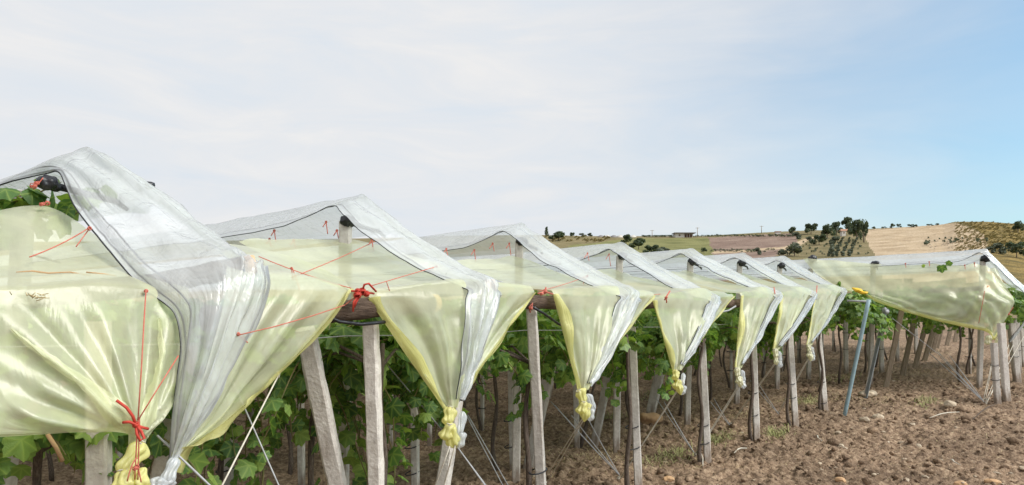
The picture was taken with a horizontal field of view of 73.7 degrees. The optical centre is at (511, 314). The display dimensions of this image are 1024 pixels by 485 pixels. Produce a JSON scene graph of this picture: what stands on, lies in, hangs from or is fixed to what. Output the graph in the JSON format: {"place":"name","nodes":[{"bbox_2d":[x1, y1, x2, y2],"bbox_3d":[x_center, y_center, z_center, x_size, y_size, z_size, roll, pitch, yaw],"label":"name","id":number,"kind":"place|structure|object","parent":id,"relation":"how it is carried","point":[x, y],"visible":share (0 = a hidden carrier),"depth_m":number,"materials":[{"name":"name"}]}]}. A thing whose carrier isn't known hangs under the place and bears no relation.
{"place":"outdoors","nodes":[
{"label":"outdoors","id":0,"kind":"place"},
{"bbox_2d":[0,222,1023,315],"bbox_3d":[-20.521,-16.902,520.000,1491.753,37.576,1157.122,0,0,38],"label":"hillside","id":1,"kind":"structure","parent":0,"point":[498,241],"depth_m":168.37,"materials":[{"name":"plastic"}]},
{"bbox_2d":[0,0,1023,241],"label":"sky","id":2,"kind":"structure","parent":0,"point":[596,117],"materials":[{"name":"blue"}]},
{"bbox_2d":[17,316,1023,484],"bbox_3d":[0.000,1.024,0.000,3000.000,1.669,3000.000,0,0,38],"label":"ground","id":3,"kind":"structure","parent":0,"point":[464,473],"depth_m":9.66,"materials":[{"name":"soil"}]},
{"bbox_2d":[0,179,105,234],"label":"grapevine","id":4,"kind":"object","parent":3,"relation":"on","point":[63,213],"visible":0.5,"depth_m":3.70,"materials":[{"name":"green plant"}]},
{"bbox_2d":[3,174,128,484],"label":"ridge post","id":5,"kind":"object","parent":3,"relation":"on","point":[49,182],"visible":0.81,"depth_m":3.58,"materials":[{"name":"wood"}]},
{"bbox_2d":[0,147,269,484],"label":"rain cover","id":6,"kind":"object","parent":5,"relation":"on","point":[92,197],"visible":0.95,"depth_m":3.05,"materials":[{"name":"plastic"}]},
{"bbox_2d":[0,205,188,484],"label":"end sheet","id":7,"kind":"object","parent":6,"relation":"attached to","point":[25,233],"visible":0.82,"depth_m":2.69,"materials":[{"name":"plastic"}]},
{"bbox_2d":[115,399,148,441],"bbox_3d":[-1.458,0.408,2.631,0.041,0.170,0.119,0,0,38],"label":"red twine","id":8,"kind":"object","parent":7,"relation":"attached to","point":[136,425],"visible":1,"depth_m":2.63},
{"bbox_2d":[134,289,178,479],"bbox_3d":[-1.489,0.274,2.784,0.252,0.764,0.181,0,0,38],"label":"red twine","id":9,"kind":"object","parent":7,"relation":"attached to","point":[145,291],"visible":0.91,"depth_m":2.69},
{"bbox_2d":[177,244,353,472],"bbox_3d":[-1.302,0.119,3.786,0.813,1.137,1.655,0,0,-17],"label":"end sheet","id":10,"kind":"object","parent":6,"relation":"attached to","point":[243,374],"visible":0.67,"depth_m":3.22,"materials":[{"name":"plastic"}]},
{"bbox_2d":[222,370,280,484],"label":"guy rope","id":11,"kind":"object","parent":10,"relation":"attached to","point":[241,447],"visible":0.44,"depth_m":3.04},
{"bbox_2d":[0,311,145,484],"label":"grapevine","id":12,"kind":"object","parent":3,"relation":"on","point":[56,323],"visible":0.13,"depth_m":3.87,"materials":[{"name":"green plant"}]},
{"bbox_2d":[33,315,147,481],"bbox_3d":[-4.951,0.820,7.221,2.378,1.968,2.311,0,0,39],"label":"grapevine","id":13,"kind":"object","parent":3,"relation":"on","point":[50,465],"depth_m":7.20,"materials":[{"name":"green plant"}]},
{"bbox_2d":[39,326,150,459],"bbox_3d":[-3.610,0.899,6.356,2.413,1.886,2.286,0,0,-11],"label":"grapevine","id":14,"kind":"object","parent":3,"relation":"on","point":[60,369],"visible":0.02,"depth_m":5.92,"materials":[{"name":"green plant"}]},
{"bbox_2d":[84,321,112,484],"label":"concrete post","id":15,"kind":"object","parent":3,"relation":"on","point":[98,456],"visible":0.73,"depth_m":2.82,"materials":[{"name":"concrete"}]},
{"bbox_2d":[117,255,257,297],"bbox_3d":[-1.680,-0.156,3.158,0.944,0.267,0.120,0,0,-21],"label":"log","id":16,"kind":"object","parent":15,"relation":"on","point":[241,266],"visible":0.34,"depth_m":3.25,"materials":[{"name":"brown"}]},
{"bbox_2d":[0,334,220,484],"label":"grapevine","id":17,"kind":"object","parent":3,"relation":"on","point":[72,437],"visible":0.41,"depth_m":2.95,"materials":[{"name":"green plant"}]},
{"bbox_2d":[150,345,198,478],"bbox_3d":[-1.726,1.009,3.264,0.417,1.735,0.097,0,0,-29],"label":"leaning post","id":18,"kind":"object","parent":3,"relation":"on","point":[159,466],"visible":0.25,"depth_m":3.27,"materials":[{"name":"concrete"}]},
{"bbox_2d":[51,296,400,481],"bbox_3d":[-2.026,0.829,5.009,1.890,1.953,2.510,0,0,69],"label":"grapevine","id":19,"kind":"object","parent":3,"relation":"on","point":[160,322],"visible":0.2,"depth_m":4.35,"materials":[{"name":"green plant"}]},
{"bbox_2d":[116,319,411,484],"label":"grapevine","id":20,"kind":"object","parent":3,"relation":"on","point":[249,466],"visible":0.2,"depth_m":4.54,"materials":[{"name":"green plant"}]},
{"bbox_2d":[220,296,364,474],"bbox_3d":[-2.522,0.786,7.526,2.391,2.042,2.480,0,0,15],"label":"grapevine","id":21,"kind":"object","parent":3,"relation":"on","point":[281,300],"visible":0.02,"depth_m":7.64,"materials":[{"name":"brown plant"}]},
{"bbox_2d":[297,403,304,484],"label":"vine stake","id":22,"kind":"object","parent":3,"relation":"on","point":[301,462],"visible":0.35,"depth_m":6.85,"materials":[{"name":"wood"}]},
{"bbox_2d":[295,326,346,484],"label":"leaning post","id":23,"kind":"object","parent":3,"relation":"on","point":[318,394],"visible":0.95,"depth_m":3.95,"materials":[{"name":"concrete"}]},
{"bbox_2d":[205,298,493,484],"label":"grapevine","id":24,"kind":"object","parent":3,"relation":"on","point":[391,350],"visible":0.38,"depth_m":4.25,"materials":[{"name":"green plant"}]},
{"bbox_2d":[337,216,382,484],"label":"ridge post","id":25,"kind":"object","parent":3,"relation":"on","point":[346,225],"visible":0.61,"depth_m":5.32,"materials":[{"name":"wood"}]},
{"bbox_2d":[240,238,535,448],"bbox_3d":[-0.668,0.109,4.994,1.624,1.421,1.948,0,0,38],"label":"end sheet","id":26,"kind":"object","parent":25,"relation":"hanging from","point":[517,301],"visible":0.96,"depth_m":4.22,"materials":[{"name":"plastic"}]},
{"bbox_2d":[70,319,759,346],"bbox_3d":[1.760,0.014,7.620,0.046,0.277,16.200,0,0,38],"label":"trellis wire","id":27,"kind":"object","parent":25,"relation":"attached to","point":[302,339],"visible":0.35,"depth_m":3.81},
{"bbox_2d":[363,324,383,484],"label":"concrete post","id":28,"kind":"object","parent":3,"relation":"on","point":[373,398],"visible":0.96,"depth_m":3.98,"materials":[{"name":"concrete"}]},
{"bbox_2d":[199,294,439,327],"bbox_3d":[-0.954,-0.023,3.779,0.145,0.212,1.511,0,0,39],"label":"log","id":29,"kind":"object","parent":28,"relation":"on","point":[364,308],"visible":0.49,"depth_m":3.60,"materials":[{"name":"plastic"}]},
{"bbox_2d":[351,283,376,311],"bbox_3d":[-0.803,-0.093,3.733,0.057,0.160,0.160,0,0,38],"label":"red twine","id":30,"kind":"object","parent":29,"relation":"attached to","point":[359,293],"visible":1,"depth_m":3.70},
{"bbox_2d":[332,316,399,325],"bbox_3d":[-0.822,0.031,3.839,0.064,0.070,0.556,0,0,37],"label":"drip hose","id":31,"kind":"object","parent":29,"relation":"hanging from","point":[362,323],"visible":0.83,"depth_m":3.79,"materials":[{"name":"black plastic"}]},
{"bbox_2d":[386,280,495,296],"bbox_3d":[-0.480,-0.150,4.649,0.750,0.182,0.105,0,0,-4],"label":"log","id":32,"kind":"object","parent":28,"relation":"on","point":[477,288],"visible":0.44,"depth_m":4.62,"materials":[{"name":"brown wood"}]},
{"bbox_2d":[51,194,501,448],"bbox_3d":[-9.204,-0.067,11.596,23.241,1.770,0.951,0,0,38],"label":"rain cover","id":33,"kind":"object","parent":32,"relation":"on","point":[460,270],"visible":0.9,"depth_m":5.41,"materials":[{"name":"plastic"}]},
{"bbox_2d":[249,315,498,412],"bbox_3d":[-1.063,0.757,6.443,2.178,2.096,2.402,0,0,38],"label":"grapevine","id":34,"kind":"object","parent":3,"relation":"on","point":[494,372],"visible":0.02,"depth_m":6.27,"materials":[{"name":"green plant"}]},
{"bbox_2d":[405,390,419,484],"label":"vine stake","id":35,"kind":"object","parent":3,"relation":"on","point":[415,462],"visible":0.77,"depth_m":6.45,"materials":[{"name":"concrete"}]},
{"bbox_2d":[436,399,462,484],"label":"leaning post","id":36,"kind":"object","parent":3,"relation":"on","point":[443,452],"visible":0.49,"depth_m":4.72,"materials":[{"name":"concrete"}]},
{"bbox_2d":[458,415,507,484],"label":"anchor wire","id":37,"kind":"object","parent":36,"relation":"attached to","point":[485,452],"visible":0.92,"depth_m":5.83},
{"bbox_2d":[383,308,575,484],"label":"grapevine","id":38,"kind":"object","parent":3,"relation":"on","point":[505,356],"visible":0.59,"depth_m":5.22,"materials":[{"name":"green plant"}]},
{"bbox_2d":[463,308,499,430],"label":"grapevine","id":39,"kind":"object","parent":3,"relation":"on","point":[480,418],"depth_m":10.29,"materials":[{"name":"brown plant"}]},
{"bbox_2d":[504,370,512,468],"bbox_3d":[-0.029,1.109,7.757,0.105,1.524,0.168,0,0,38],"label":"vine stake","id":40,"kind":"object","parent":3,"relation":"on","point":[510,395],"visible":0.52,"depth_m":7.73,"materials":[{"name":"wood"}]},
{"bbox_2d":[512,237,542,482],"bbox_3d":[0.172,0.523,7.260,0.218,2.656,0.468,0,0,38],"label":"ridge post","id":41,"kind":"object","parent":3,"relation":"on","point":[516,444],"visible":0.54,"depth_m":7.13,"materials":[{"name":"wood"}]},
{"bbox_2d":[0,224,641,420],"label":"rain cover","id":42,"kind":"object","parent":41,"relation":"on","point":[443,241],"visible":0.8,"depth_m":7.05,"materials":[{"name":"plastic"}]},
{"bbox_2d":[458,256,654,421],"bbox_3d":[0.544,0.115,6.553,1.627,1.455,2.200,0,0,38],"label":"end sheet","id":43,"kind":"object","parent":41,"relation":"attached to","point":[578,346],"visible":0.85,"depth_m":5.61,"materials":[{"name":"plastic"}]},
{"bbox_2d":[463,294,607,470],"bbox_3d":[-0.022,0.789,7.736,2.098,2.036,2.087,0,0,38],"label":"grapevine","id":44,"kind":"object","parent":3,"relation":"on","point":[503,311],"visible":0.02,"depth_m":7.71,"materials":[{"name":"brown plant"}]},
{"bbox_2d":[526,309,546,484],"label":"concrete post","id":45,"kind":"object","parent":3,"relation":"on","point":[536,397],"visible":0.96,"depth_m":5.31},
{"bbox_2d":[525,294,633,309],"bbox_3d":[0.548,-0.113,5.797,0.136,0.154,1.770,0,0,39],"label":"log","id":46,"kind":"object","parent":45,"relation":"on","point":[543,302],"visible":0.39,"depth_m":5.43,"materials":[{"name":"brown wood"}]},
{"bbox_2d":[522,348,559,468],"bbox_3d":[0.321,1.107,7.718,0.456,1.548,0.132,0,0,3],"label":"leaning post","id":47,"kind":"object","parent":3,"relation":"on","point":[547,386],"visible":0.23,"depth_m":7.67,"materials":[{"name":"concrete"}]},
{"bbox_2d":[573,384,579,448],"bbox_3d":[0.852,1.139,9.100,0.101,1.466,0.135,0,0,11],"label":"vine stake","id":48,"kind":"object","parent":3,"relation":"on","point":[576,418],"visible":0.41,"depth_m":9.08,"materials":[{"name":"concrete"}]},
{"bbox_2d":[505,295,653,484],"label":"grapevine","id":49,"kind":"object","parent":3,"relation":"on","point":[626,343],"visible":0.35,"depth_m":6.58,"materials":[{"name":"green plant"}]},
{"bbox_2d":[551,402,619,475],"bbox_3d":[0.757,1.333,7.347,0.766,0.780,0.251,0,0,29],"label":"anchor wire","id":50,"kind":"object","parent":3,"relation":"on","point":[609,464],"visible":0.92,"depth_m":7.33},
{"bbox_2d":[499,292,677,447],"bbox_3d":[0.941,0.700,9.084,2.609,2.222,2.685,0,0,43],"label":"grapevine","id":51,"kind":"object","parent":3,"relation":"on","point":[649,312],"visible":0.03,"depth_m":8.75,"materials":[{"name":"green plant"}]},
{"bbox_2d":[590,372,612,447],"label":"leaning post","id":52,"kind":"object","parent":3,"relation":"on","point":[600,413],"visible":0.57,"depth_m":9.13,"materials":[{"name":"concrete"}]},
{"bbox_2d":[613,252,631,453],"bbox_3d":[1.488,0.523,8.946,0.232,2.656,0.481,0,0,38],"label":"ridge post","id":53,"kind":"object","parent":3,"relation":"on","point":[617,409],"visible":0.47,"depth_m":8.82,"materials":[{"name":"wood"}]},
{"bbox_2d":[209,242,721,394],"bbox_3d":[-6.910,-0.065,14.554,23.240,1.726,1.926,0,0,38],"label":"rain cover","id":54,"kind":"object","parent":53,"relation":"on","point":[600,258],"visible":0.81,"depth_m":9.27,"materials":[{"name":"plastic"}]},
{"bbox_2d":[581,270,734,394],"bbox_3d":[1.726,0.104,8.075,1.634,1.378,2.606,0,0,38],"label":"end sheet","id":55,"kind":"object","parent":53,"relation":"attached to","point":[671,325],"visible":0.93,"depth_m":7.08,"materials":[{"name":"plastic"}]},
{"bbox_2d":[625,306,642,484],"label":"concrete post","id":56,"kind":"object","parent":3,"relation":"on","point":[636,438],"visible":0.73,"depth_m":6.90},
{"bbox_2d":[635,298,712,310],"bbox_3d":[1.827,-0.106,7.443,0.130,0.137,1.815,0,0,39],"label":"log","id":57,"kind":"object","parent":56,"relation":"on","point":[691,304],"visible":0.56,"depth_m":7.41,"materials":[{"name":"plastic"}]},
{"bbox_2d":[640,412,662,424],"bbox_3d":[2.197,1.654,10.801,0.411,0.208,0.242,0,0,-4],"label":"tan stone","id":58,"kind":"object","parent":3,"relation":"on","point":[649,418],"visible":0.81,"depth_m":10.71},
{"bbox_2d":[646,364,663,412],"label":"leaning post","id":59,"kind":"object","parent":3,"relation":"on","point":[657,382],"visible":0.42,"depth_m":11.24,"materials":[{"name":"wood"}]},
{"bbox_2d":[599,313,719,462],"bbox_3d":[1.633,0.890,8.339,1.466,1.829,2.153,0,0,38],"label":"grapevine","id":60,"kind":"object","parent":3,"relation":"on","point":[655,345],"visible":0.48,"depth_m":7.83,"materials":[{"name":"green plant"}]},
{"bbox_2d":[631,293,745,415],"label":"grapevine","id":61,"kind":"object","parent":3,"relation":"on","point":[730,342],"visible":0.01,"depth_m":11.15,"materials":[{"name":"green plant"}]},
{"bbox_2d":[684,259,701,424],"bbox_3d":[2.863,0.462,10.726,0.223,2.675,0.483,0,0,38],"label":"ridge post","id":62,"kind":"object","parent":3,"relation":"on","point":[688,372],"visible":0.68,"depth_m":10.60,"materials":[{"name":"wood"}]},
{"bbox_2d":[189,248,782,388],"bbox_3d":[-5.698,-0.067,16.112,23.246,1.902,2.428,0,0,38],"label":"rain cover","id":63,"kind":"object","parent":62,"relation":"on","point":[740,281],"visible":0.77,"depth_m":10.66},
{"bbox_2d":[658,270,783,387],"bbox_3d":[2.961,0.092,9.673,1.626,1.560,3.018,0,0,38],"label":"end sheet","id":64,"kind":"object","parent":62,"relation":"attached to","point":[760,293],"visible":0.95,"depth_m":8.95,"materials":[{"name":"plastic"}]},
{"bbox_2d":[697,310,710,463],"bbox_3d":[2.325,0.905,8.381,0.156,1.944,0.662,0,0,7],"label":"concrete post","id":65,"kind":"object","parent":3,"relation":"on","point":[706,440],"visible":0.75,"depth_m":8.28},
{"bbox_2d":[669,292,758,440],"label":"grapevine","id":66,"kind":"object","parent":3,"relation":"on","point":[730,326],"visible":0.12,"depth_m":9.21,"materials":[{"name":"green plant"}]},
{"bbox_2d":[734,259,747,403],"bbox_3d":[4.207,0.364,12.449,0.236,2.704,0.485,0,0,38],"label":"ridge post","id":67,"kind":"object","parent":3,"relation":"on","point":[740,263],"visible":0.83,"depth_m":12.33,"materials":[{"name":"wood"}]},
{"bbox_2d":[186,253,817,367],"bbox_3d":[-4.552,-0.195,17.587,23.248,1.837,3.268,0,0,38],"label":"rain cover","id":68,"kind":"object","parent":67,"relation":"on","point":[725,258],"visible":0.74,"depth_m":12.54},
{"bbox_2d":[719,274,812,364],"bbox_3d":[4.105,-0.045,11.156,1.612,1.455,3.849,0,0,38],"label":"end sheet","id":69,"kind":"object","parent":67,"relation":"attached to","point":[792,308],"visible":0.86,"depth_m":10.06,"materials":[{"name":"plastic"}]},
{"bbox_2d":[467,375,1023,484],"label":"soil clods","id":70,"kind":"object","parent":3,"relation":"on","point":[834,442],"visible":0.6,"depth_m":9.11,"materials":[{"name":"soil"}]},
{"bbox_2d":[712,306,791,426],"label":"grapevine","id":71,"kind":"object","parent":3,"relation":"on","point":[769,332],"visible":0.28,"depth_m":10.43,"materials":[{"name":"green plant"}]},
{"bbox_2d":[748,318,759,440],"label":"concrete post","id":72,"kind":"object","parent":3,"relation":"on","point":[756,422],"visible":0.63,"depth_m":9.51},
{"bbox_2d":[722,294,785,388],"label":"grapevine","id":73,"kind":"object","parent":3,"relation":"on","point":[730,382],"visible":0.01,"depth_m":14.42,"materials":[{"name":"brown plant"}]},
{"bbox_2d":[579,373,942,466],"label":"weed grass","id":74,"kind":"structure","parent":3,"relation":"on","point":[777,433],"depth_m":9.70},
{"bbox_2d":[532,376,1022,484],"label":"stones","id":75,"kind":"object","parent":3,"relation":"on","point":[873,474],"visible":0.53,"depth_m":8.40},
{"bbox_2d":[736,301,823,409],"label":"grapevine","id":76,"kind":"object","parent":3,"relation":"on","point":[805,322],"visible":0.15,"depth_m":11.55,"materials":[{"name":"green plant"}]},
{"bbox_2d":[774,263,786,388],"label":"ridge post","id":77,"kind":"object","parent":3,"relation":"on","point":[780,266],"visible":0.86,"depth_m":14.22,"materials":[{"name":"wood"}]},
{"bbox_2d":[224,256,846,360],"bbox_3d":[-3.292,-0.247,19.218,23.240,1.948,4.043,0,0,38],"label":"rain cover","id":78,"kind":"object","parent":77,"relation":"on","point":[801,275],"visible":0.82,"depth_m":14.34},
{"bbox_2d":[762,272,845,361],"bbox_3d":[5.330,-0.072,12.793,1.465,1.604,4.776,0,0,33],"label":"end sheet","id":79,"kind":"object","parent":77,"relation":"attached to","point":[820,324],"visible":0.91,"depth_m":11.60,"materials":[{"name":"fabric"}]},
{"bbox_2d":[786,323,798,426],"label":"concrete post","id":80,"kind":"object","parent":3,"relation":"on","point":[793,400],"visible":0.71,"depth_m":10.55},
{"bbox_2d":[806,255,817,379],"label":"ridge post","id":81,"kind":"object","parent":3,"relation":"on","point":[812,259],"visible":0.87,"depth_m":15.46,"materials":[{"name":"wood"}]},
{"bbox_2d":[815,328,827,410],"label":"concrete post","id":82,"kind":"object","parent":3,"relation":"on","point":[824,402],"visible":0.69,"depth_m":11.77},
{"bbox_2d":[777,281,898,391],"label":"grapevine","id":83,"kind":"object","parent":3,"relation":"on","point":[854,311],"visible":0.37,"depth_m":12.65,"materials":[{"name":"green plant"}]},
{"bbox_2d":[842,293,848,373],"bbox_3d":[8.027,0.500,16.446,0.143,2.022,0.200,0,0,38],"label":"vine stake","id":84,"kind":"object","parent":3,"relation":"on","point":[845,346],"visible":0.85,"depth_m":16.43,"materials":[{"name":"wood"}]},
{"bbox_2d":[796,290,906,383],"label":"grapevine","id":85,"kind":"object","parent":3,"relation":"on","point":[893,311],"visible":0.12,"depth_m":14.49,"materials":[{"name":"green plant"}]},
{"bbox_2d":[843,299,870,415],"bbox_3d":[5.647,0.748,11.203,0.478,1.986,0.062,0,0,-2],"label":"blue pipe","id":86,"kind":"object","parent":3,"relation":"on","point":[856,358],"visible":0.96,"depth_m":11.18,"materials":[{"name":"metal"}]},
{"bbox_2d":[826,291,917,372],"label":"grapevine","id":87,"kind":"object","parent":3,"relation":"on","point":[894,301],"visible":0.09,"depth_m":16.15,"materials":[{"name":"green plant"}]},
{"bbox_2d":[868,261,879,383],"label":"ridge post","id":88,"kind":"object","parent":3,"relation":"on","point":[872,326],"visible":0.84,"depth_m":14.63,"materials":[{"name":"wood"}]},
{"bbox_2d":[285,249,1023,342],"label":"rain cover","id":89,"kind":"object","parent":88,"relation":"on","point":[896,261],"visible":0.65,"depth_m":14.40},
{"bbox_2d":[804,258,1013,344],"bbox_3d":[7.926,-0.278,14.023,3.846,1.958,0.639,0,0,38],"label":"side sheet","id":90,"kind":"object","parent":88,"relation":"attached to","point":[915,299],"visible":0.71,"depth_m":13.61,"materials":[{"name":"plastic"}]},
{"bbox_2d":[920,285,989,292],"bbox_3d":[8.886,-0.495,13.786,0.114,0.125,1.490,0,0,-19],"label":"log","id":91,"kind":"object","parent":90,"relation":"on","point":[971,288],"visible":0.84,"depth_m":13.61,"materials":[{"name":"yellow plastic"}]},
{"bbox_2d":[863,307,888,398],"bbox_3d":[6.833,0.765,12.789,0.536,1.793,0.136,0,0,-11],"label":"steel post","id":92,"kind":"object","parent":3,"relation":"on","point":[885,310],"visible":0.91,"depth_m":12.78,"materials":[{"name":"metal"}]},
{"bbox_2d":[878,292,883,372],"bbox_3d":[8.795,0.486,16.284,0.144,2.022,0.200,0,0,38],"label":"vine stake","id":93,"kind":"object","parent":3,"relation":"on","point":[881,355],"visible":0.49,"depth_m":16.26,"materials":[{"name":"wood"}]},
{"bbox_2d":[847,289,918,366],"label":"grapevine","id":94,"kind":"object","parent":3,"relation":"on","point":[890,297],"visible":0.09,"depth_m":17.59,"materials":[{"name":"green plant"}]},
{"bbox_2d":[883,310,903,386],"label":"wooden post","id":95,"kind":"object","parent":3,"relation":"on","point":[887,378],"visible":0.86,"depth_m":14.01,"materials":[{"name":"brown wood"}]},
{"bbox_2d":[900,316,917,375],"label":"wooden post","id":96,"kind":"object","parent":3,"relation":"on","point":[906,355],"visible":0.73,"depth_m":15.50,"materials":[{"name":"brown wood"}]},
{"bbox_2d":[912,325,925,367],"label":"wooden post","id":97,"kind":"object","parent":3,"relation":"on","point":[919,350],"visible":0.62,"depth_m":17.04,"materials":[{"name":"brown wood"}]},
{"bbox_2d":[895,284,1023,381],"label":"grapevine","id":98,"kind":"object","parent":3,"relation":"on","point":[930,307],"visible":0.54,"depth_m":13.94,"materials":[{"name":"green plant"}]},
{"bbox_2d":[916,284,1023,373],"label":"grapevine","id":99,"kind":"object","parent":3,"relation":"on","point":[968,368],"visible":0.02,"depth_m":15.74,"materials":[{"name":"green plant"}]},
{"bbox_2d":[976,255,990,387],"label":"ridge post","id":100,"kind":"object","parent":3,"relation":"on","point":[984,259],"visible":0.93,"depth_m":13.57,"materials":[{"name":"wood"}]},
{"bbox_2d":[990,343,1001,403],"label":"concrete post","id":101,"kind":"object","parent":3,"relation":"on","point":[994,364],"visible":0.98,"depth_m":11.80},
{"bbox_2d":[997,323,1010,401],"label":"concrete post","id":102,"kind":"object","parent":3,"relation":"on","point":[1003,361],"visible":0.92,"depth_m":12.08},
{"bbox_2d":[1007,323,1021,382],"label":"concrete post","id":103,"kind":"object","parent":3,"relation":"on","point":[1015,363],"visible":0.89,"depth_m":14.44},
{"bbox_2d":[555,238,718,280],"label":"green field","id":104,"kind":"structure","parent":0,"point":[675,244],"depth_m":220.46,"materials":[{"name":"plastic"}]},
{"bbox_2d":[301,254,1023,289],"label":"rain cover","id":105,"kind":"object","parent":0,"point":[977,258],"visible":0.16,"depth_m":17.50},
{"bbox_2d":[721,298,776,307],"bbox_3d":[3.271,-0.158,9.306,0.136,0.168,2.024,0,0,39],"label":"log","id":106,"kind":"object","parent":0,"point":[733,303],"visible":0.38,"depth_m":8.81,"materials":[{"name":"brown wood"}]},
{"bbox_2d":[708,233,796,280],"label":"ploughed field","id":107,"kind":"structure","parent":0,"point":[750,242],"depth_m":219.89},
{"bbox_2d":[712,223,991,282],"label":"bare slope","id":108,"kind":"structure","parent":0,"point":[908,242],"depth_m":174.11,"materials":[{"name":"soil"}]},
{"bbox_2d":[964,222,1023,282],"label":"scrub slope","id":109,"kind":"structure","parent":0,"point":[1011,263],"depth_m":129.24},
{"bbox_2d":[954,221,1023,252],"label":"scrub","id":110,"kind":"object","parent":109,"relation":"on","point":[984,239],"visible":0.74,"depth_m":171.17,"materials":[{"name":"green plant"}]},
{"bbox_2d":[1005,241,1023,257],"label":"tree","id":111,"kind":"object","parent":109,"relation":"on","point":[1012,246],"visible":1,"depth_m":125.44,"materials":[{"name":"green plant"}]},
{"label":"end sheet","id":112,"kind":"object","parent":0,"visible":0},
{"bbox_2d":[337,260,1023,291],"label":"rain cover","id":113,"kind":"object","parent":112,"relation":"attached to","point":[866,273],"visible":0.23,"depth_m":19.27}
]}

